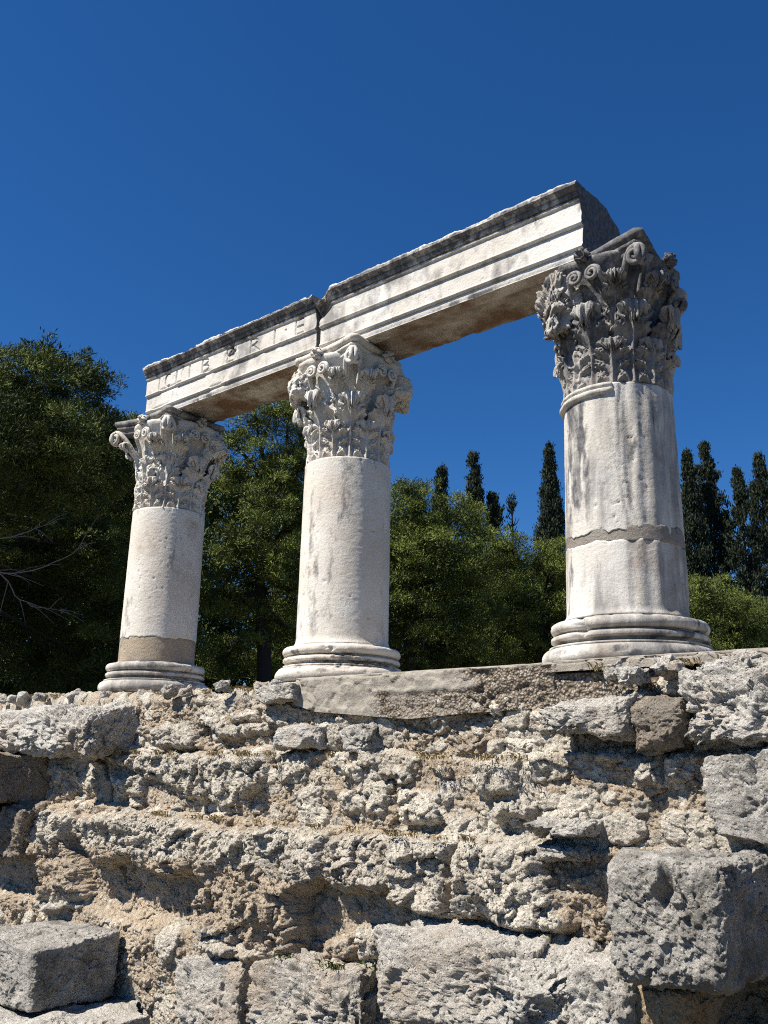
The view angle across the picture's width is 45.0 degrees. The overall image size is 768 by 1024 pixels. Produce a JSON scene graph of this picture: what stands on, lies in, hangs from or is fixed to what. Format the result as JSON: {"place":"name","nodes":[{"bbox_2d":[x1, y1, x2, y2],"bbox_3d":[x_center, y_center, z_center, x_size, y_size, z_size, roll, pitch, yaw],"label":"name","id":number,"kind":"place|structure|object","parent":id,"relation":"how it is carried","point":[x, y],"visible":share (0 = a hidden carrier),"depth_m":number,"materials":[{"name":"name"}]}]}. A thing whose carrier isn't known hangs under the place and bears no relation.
{"place":"outdoors","nodes":[
{"label":"outdoors","id":0,"kind":"place"},
{"bbox_2d":[0,0,767,692],"label":"sky","id":1,"kind":"structure","parent":0,"point":[176,176],"materials":[{"name":"blue"}]},
{"bbox_3d":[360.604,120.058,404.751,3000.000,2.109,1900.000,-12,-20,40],"label":"ground","id":2,"kind":"structure","parent":0,"visible":0},
{"bbox_2d":[0,326,135,694],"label":"pine tree","id":3,"kind":"object","parent":2,"relation":"on","point":[56,452],"visible":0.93,"depth_m":16.29,"materials":[{"name":"green plant"}]},
{"bbox_2d":[0,513,66,538],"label":"dead branch","id":4,"kind":"object","parent":3,"relation":"attached to","point":[32,529],"visible":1,"depth_m":14.90,"materials":[{"name":"wood"}]},
{"bbox_2d":[0,573,83,621],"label":"dead branch","id":5,"kind":"object","parent":3,"relation":"attached to","point":[62,610],"visible":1,"depth_m":14.79,"materials":[{"name":"wood"}]},
{"bbox_2d":[0,518,96,585],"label":"dead branch","id":6,"kind":"object","parent":3,"relation":"attached to","point":[43,565],"visible":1,"depth_m":14.60,"materials":[{"name":"wood"}]},
{"bbox_2d":[0,996,149,1023],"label":"ledge stone","id":7,"kind":"object","parent":2,"relation":"on","point":[110,1010],"visible":0.56,"depth_m":6.12,"materials":[{"name":"grey stone"}]},
{"bbox_2d":[0,919,120,1012],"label":"cut block","id":8,"kind":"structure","parent":7,"relation":"on","point":[44,965],"depth_m":6.31,"materials":[{"name":"stone"}]},
{"bbox_2d":[49,397,211,677],"bbox_3d":[-5.698,1.206,20.892,3.521,7.965,3.668,-12,-20,40],"label":"pine tree","id":9,"kind":"object","parent":2,"relation":"on","point":[120,515],"visible":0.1,"depth_m":20.80,"materials":[{"name":"green plant"}]},
{"bbox_2d":[174,954,252,1023],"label":"wall block","id":10,"kind":"structure","parent":2,"relation":"on","point":[208,990],"depth_m":5.71,"materials":[{"name":"beige stone"}]},
{"bbox_2d":[194,398,309,686],"bbox_3d":[-2.633,1.326,21.322,3.906,8.102,4.610,7,-16,-21],"label":"pine tree","id":11,"kind":"object","parent":2,"relation":"on","point":[277,479],"visible":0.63,"depth_m":20.87,"materials":[{"name":"green plant"}]},
{"bbox_2d":[245,948,378,1023],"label":"wall block","id":12,"kind":"structure","parent":2,"relation":"on","point":[300,988],"depth_m":5.19,"materials":[{"name":"beige stone"}]},
{"bbox_2d":[0,676,767,1023],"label":"rubble wall","id":13,"kind":"structure","parent":2,"relation":"on","point":[110,852],"depth_m":5.66,"materials":[{"name":"beige stone"}]},
{"bbox_2d":[0,697,6,703],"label":"loose stone","id":14,"kind":"object","parent":13,"relation":"on","point":[3,700],"visible":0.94,"depth_m":8.90,"materials":[{"name":"grey stone"}]},
{"bbox_2d":[6,695,16,704],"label":"loose stone","id":15,"kind":"object","parent":13,"relation":"on","point":[11,699],"visible":0.63,"depth_m":8.80,"materials":[{"name":"stone"}]},
{"bbox_2d":[16,691,29,706],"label":"loose stone","id":16,"kind":"object","parent":13,"relation":"on","point":[22,699],"visible":0.97,"depth_m":8.67,"materials":[{"name":"stone"}]},
{"bbox_2d":[0,799,50,861],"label":"wall block","id":17,"kind":"structure","parent":13,"relation":"on","point":[16,824],"depth_m":7.70,"materials":[{"name":"brown stone"}]},
{"bbox_2d":[0,751,50,804],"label":"wall block","id":18,"kind":"structure","parent":17,"relation":"on","point":[24,778],"depth_m":7.93,"materials":[{"name":"grey stone"}]},
{"bbox_2d":[0,703,79,758],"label":"boulder","id":19,"kind":"object","parent":18,"relation":"on","point":[32,731],"visible":0.62,"depth_m":7.88,"materials":[{"name":"stone"}]},
{"bbox_2d":[32,692,47,701],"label":"loose stone","id":20,"kind":"object","parent":13,"relation":"on","point":[36,696],"visible":1,"depth_m":8.43,"materials":[{"name":"beige stone"}]},
{"bbox_2d":[65,689,80,703],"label":"loose stone","id":21,"kind":"object","parent":13,"relation":"on","point":[70,696],"visible":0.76,"depth_m":8.23,"materials":[{"name":"grey stone"}]},
{"bbox_2d":[81,693,88,700],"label":"loose stone","id":22,"kind":"object","parent":13,"relation":"on","point":[83,697],"visible":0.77,"depth_m":8.12,"materials":[{"name":"stone"}]},
{"bbox_2d":[55,700,139,760],"bbox_3d":[-2.273,1.762,7.495,0.553,0.494,0.616,-12,-20,40],"label":"boulder","id":23,"kind":"object","parent":13,"relation":"on","point":[87,732],"visible":0.88,"depth_m":7.30,"materials":[{"name":"grey stone"}]},
{"bbox_2d":[100,691,110,697],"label":"loose stone","id":24,"kind":"object","parent":13,"relation":"on","point":[104,694],"visible":1,"depth_m":7.77,"materials":[{"name":"grey stone"}]},
{"bbox_2d":[97,405,230,692],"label":"marble column","id":25,"kind":"structure","parent":13,"relation":"on","point":[177,465],"depth_m":8.72,"materials":[{"name":"white stone"}]},
{"bbox_2d":[143,295,321,422],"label":"architrave block","id":26,"kind":"structure","parent":25,"relation":"on","point":[243,369],"depth_m":8.53,"materials":[{"name":"stone"}]},
{"bbox_2d":[163,684,178,697],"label":"loose stone","id":27,"kind":"object","parent":13,"relation":"on","point":[171,691],"visible":1,"depth_m":7.20,"materials":[{"name":"beige stone"}]},
{"bbox_2d":[180,684,193,696],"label":"loose stone","id":28,"kind":"object","parent":13,"relation":"on","point":[187,691],"visible":1,"depth_m":7.15,"materials":[{"name":"beige stone"}]},
{"bbox_2d":[213,680,230,691],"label":"loose stone","id":29,"kind":"object","parent":13,"relation":"on","point":[222,685],"visible":1,"depth_m":6.83,"materials":[{"name":"stone"}]},
{"bbox_2d":[130,693,377,972],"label":"green weeds","id":30,"kind":"object","parent":13,"relation":"on","point":[331,965],"visible":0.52,"depth_m":5.13,"materials":[{"name":"green plant"}]},
{"bbox_2d":[253,681,269,688],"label":"loose stone","id":31,"kind":"object","parent":13,"relation":"on","point":[263,683],"visible":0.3,"depth_m":6.71,"materials":[{"name":"beige stone"}]},
{"bbox_2d":[269,679,282,685],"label":"loose stone","id":32,"kind":"object","parent":13,"relation":"on","point":[275,681],"visible":0.38,"depth_m":6.55,"materials":[{"name":"grey stone"}]},
{"bbox_2d":[254,682,299,704],"bbox_3d":[-0.695,1.270,6.445,0.441,0.158,0.269,-12,-20,40],"label":"wall stone","id":33,"kind":"object","parent":13,"relation":"on","point":[279,693],"visible":0.77,"depth_m":6.32,"materials":[{"name":"grey stone"}]},
{"bbox_2d":[273,723,333,751],"bbox_3d":[-0.533,1.492,6.144,0.426,0.190,0.219,-12,-20,40],"label":"wall stone","id":34,"kind":"object","parent":13,"relation":"on","point":[303,736],"visible":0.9,"depth_m":6.05,"materials":[{"name":"stone"}]},
{"bbox_2d":[274,333,412,682],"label":"marble column","id":35,"kind":"structure","parent":13,"relation":"on","point":[351,394],"depth_m":7.18,"materials":[{"name":"white stone"}]},
{"bbox_2d":[316,180,619,360],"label":"architrave block","id":36,"kind":"structure","parent":35,"relation":"on","point":[494,270],"depth_m":6.87,"materials":[{"name":"stone"}]},
{"bbox_2d":[339,721,383,754],"bbox_3d":[-0.142,1.422,5.828,0.288,0.218,0.176,-12,-20,40],"label":"wall stone","id":37,"kind":"object","parent":13,"relation":"on","point":[358,738],"visible":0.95,"depth_m":5.76,"materials":[{"name":"grey stone"}]},
{"bbox_2d":[1,653,731,843],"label":"dry grass","id":38,"kind":"structure","parent":13,"relation":"on","point":[393,831],"depth_m":5.41,"materials":[{"name":"beige plant"}]},
{"bbox_2d":[293,662,559,718],"bbox_3d":[0.627,1.268,6.188,2.020,0.294,1.480,-12,-20,40],"label":"concrete footing","id":39,"kind":"object","parent":13,"relation":"on","point":[410,694],"visible":0.85,"depth_m":5.57,"materials":[{"name":"grey concrete"}]},
{"bbox_2d":[373,916,602,1023],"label":"wall block","id":40,"kind":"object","parent":13,"relation":"on","point":[435,970],"visible":0.84,"depth_m":4.43,"materials":[{"name":"grey stone"}]},
{"bbox_2d":[523,816,603,837],"bbox_3d":[0.927,1.581,4.662,0.350,0.100,0.377,-12,-20,40],"label":"wall stone","id":41,"kind":"object","parent":13,"relation":"on","point":[563,827],"visible":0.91,"depth_m":4.54,"materials":[{"name":"grey stone"}]},
{"bbox_2d":[536,842,594,862],"bbox_3d":[0.945,1.712,4.661,0.273,0.106,0.322,-12,-20,40],"label":"wall stone","id":42,"kind":"object","parent":13,"relation":"attached to","point":[559,852],"visible":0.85,"depth_m":4.57,"materials":[{"name":"beige stone"}]},
{"bbox_2d":[539,689,653,742],"bbox_3d":[1.121,1.058,4.786,0.585,0.259,0.406,-12,-20,40],"label":"wall stone","id":43,"kind":"object","parent":13,"relation":"on","point":[606,718],"visible":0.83,"depth_m":4.64,"materials":[{"name":"grey stone"}]},
{"bbox_2d":[560,941,638,1023],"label":"wall stone","id":44,"kind":"object","parent":13,"relation":"on","point":[597,990],"visible":0.47,"depth_m":4.00,"materials":[{"name":"grey stone"}]},
{"bbox_2d":[553,669,659,703],"bbox_3d":[1.304,0.971,4.991,0.640,0.202,0.451,-12,-20,40],"label":"gravel bed","id":45,"kind":"object","parent":13,"relation":"on","point":[571,686],"visible":0.41,"depth_m":4.91,"materials":[{"name":"grey gravel"}]},
{"bbox_2d":[603,660,621,680],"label":"loose stone","id":46,"kind":"object","parent":13,"relation":"on","point":[608,672],"visible":0.74,"depth_m":4.69,"materials":[{"name":"grey stone"}]},
{"bbox_2d":[534,227,715,671],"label":"marble column","id":47,"kind":"structure","parent":13,"relation":"on","point":[609,314],"depth_m":5.65,"materials":[{"name":"white stone"}]},
{"bbox_2d":[613,666,650,686],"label":"loose stone","id":48,"kind":"object","parent":13,"relation":"on","point":[628,676],"visible":1,"depth_m":4.58,"materials":[{"name":"stone"}]},
{"bbox_2d":[625,660,641,668],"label":"loose stone","id":49,"kind":"object","parent":13,"relation":"on","point":[629,663],"visible":0.26,"depth_m":4.69,"materials":[{"name":"beige stone"}]},
{"bbox_2d":[650,663,662,674],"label":"loose stone","id":50,"kind":"object","parent":13,"relation":"on","point":[654,667],"visible":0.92,"depth_m":4.56,"materials":[{"name":"stone"}]},
{"bbox_2d":[551,648,767,672],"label":"concrete ledge","id":51,"kind":"object","parent":13,"relation":"on","point":[566,666],"visible":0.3,"depth_m":4.73,"materials":[{"name":"grey concrete"}]},
{"bbox_2d":[630,694,693,755],"bbox_3d":[1.404,1.037,4.542,0.307,0.310,0.379,-12,-20,40],"label":"wall stone","id":52,"kind":"object","parent":13,"relation":"on","point":[660,722],"visible":0.72,"depth_m":4.42,"materials":[{"name":"grey stone"}]},
{"bbox_2d":[653,653,678,680],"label":"loose stone","id":53,"kind":"object","parent":13,"relation":"on","point":[667,675],"visible":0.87,"depth_m":4.54,"materials":[{"name":"stone"}]},
{"bbox_2d":[664,660,684,671],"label":"loose stone","id":54,"kind":"object","parent":13,"relation":"on","point":[675,666],"visible":0.88,"depth_m":4.48,"materials":[{"name":"beige stone"}]},
{"bbox_2d":[635,985,725,1023],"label":"wall stone","id":55,"kind":"object","parent":13,"relation":"on","point":[653,1005],"visible":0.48,"depth_m":3.89,"materials":[{"name":"grey stone"}]},
{"bbox_2d":[603,847,767,995],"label":"boulder","id":56,"kind":"object","parent":55,"relation":"on","point":[692,920],"visible":0.99,"depth_m":3.72,"materials":[{"name":"stone"}]},
{"bbox_2d":[700,746,767,850],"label":"stone block","id":57,"kind":"object","parent":56,"relation":"on","point":[735,789],"depth_m":4.09,"materials":[{"name":"stone"}]},
{"bbox_2d":[678,655,767,751],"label":"boulder","id":58,"kind":"object","parent":57,"relation":"on","point":[726,698],"visible":0.97,"depth_m":4.21,"materials":[{"name":"stone"}]},
{"bbox_2d":[731,649,750,667],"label":"loose stone","id":59,"kind":"object","parent":13,"relation":"on","point":[742,655],"visible":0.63,"depth_m":4.27,"materials":[{"name":"grey stone"}]},
{"bbox_2d":[747,650,761,667],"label":"loose stone","id":60,"kind":"object","parent":13,"relation":"on","point":[752,654],"visible":0.25,"depth_m":4.26,"materials":[{"name":"grey stone"}]},
{"bbox_2d":[752,656,761,667],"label":"loose stone","id":61,"kind":"object","parent":13,"relation":"on","point":[754,663],"visible":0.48,"depth_m":4.25,"materials":[{"name":"stone"}]},
{"bbox_2d":[0,396,767,696],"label":"distant wood","id":62,"kind":"object","parent":2,"relation":"on","point":[205,628],"visible":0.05,"depth_m":34.69,"materials":[{"name":"green plant"}]},
{"bbox_2d":[298,476,515,671],"bbox_3d":[0.632,2.764,25.072,5.011,7.472,5.637,-12,-20,40],"label":"pine tree","id":63,"kind":"object","parent":2,"relation":"on","point":[409,616],"visible":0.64,"depth_m":24.70,"materials":[{"name":"green plant"}]},
{"bbox_2d":[429,462,454,643],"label":"cypress tree","id":64,"kind":"object","parent":2,"relation":"on","point":[441,471],"visible":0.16,"depth_m":43.75,"materials":[{"name":"green plant"}]},
{"bbox_2d":[462,450,491,612],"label":"cypress tree","id":65,"kind":"object","parent":2,"relation":"on","point":[475,482],"visible":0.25,"depth_m":43.69,"materials":[{"name":"green plant"}]},
{"bbox_2d":[485,490,504,571],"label":"cypress tree","id":66,"kind":"object","parent":2,"relation":"on","point":[496,513],"visible":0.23,"depth_m":43.40,"materials":[{"name":"green plant"}]},
{"bbox_2d":[443,524,566,666],"bbox_3d":[4.447,3.739,26.981,6.112,6.753,3.460,5,-16,-13],"label":"pine tree","id":67,"kind":"object","parent":2,"relation":"on","point":[522,606],"visible":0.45,"depth_m":26.60,"materials":[{"name":"green plant"}]},
{"bbox_2d":[504,492,522,658],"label":"cypress tree","id":68,"kind":"object","parent":2,"relation":"on","point":[512,504],"visible":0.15,"depth_m":43.54,"materials":[{"name":"green plant"}]},
{"bbox_2d":[530,440,565,636],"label":"cypress tree","id":69,"kind":"object","parent":2,"relation":"on","point":[551,521],"visible":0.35,"depth_m":47.51,"materials":[{"name":"green plant"}]},
{"bbox_2d":[679,447,719,618],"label":"cypress tree","id":70,"kind":"object","parent":2,"relation":"on","point":[693,519],"visible":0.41,"depth_m":45.45,"materials":[{"name":"green plant"}]},
{"bbox_2d":[691,440,751,602],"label":"cypress tree","id":71,"kind":"object","parent":2,"relation":"on","point":[708,489],"visible":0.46,"depth_m":46.64,"materials":[{"name":"green plant"}]},
{"bbox_2d":[715,509,739,586],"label":"cypress tree","id":72,"kind":"object","parent":2,"relation":"on","point":[725,564],"visible":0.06,"depth_m":51.33,"materials":[{"name":"green plant"}]},
{"bbox_2d":[688,571,767,650],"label":"pine tree","id":73,"kind":"object","parent":2,"relation":"on","point":[734,633],"visible":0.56,"depth_m":23.74,"materials":[{"name":"green plant"}]},
{"bbox_2d":[717,464,767,626],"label":"cypress tree","id":74,"kind":"object","parent":2,"relation":"on","point":[754,572],"visible":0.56,"depth_m":45.43,"materials":[{"name":"green plant"}]},
{"bbox_2d":[741,451,767,610],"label":"cypress tree","id":75,"kind":"object","parent":2,"relation":"on","point":[758,488],"visible":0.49,"depth_m":49.10,"materials":[{"name":"green plant"}]}
]}

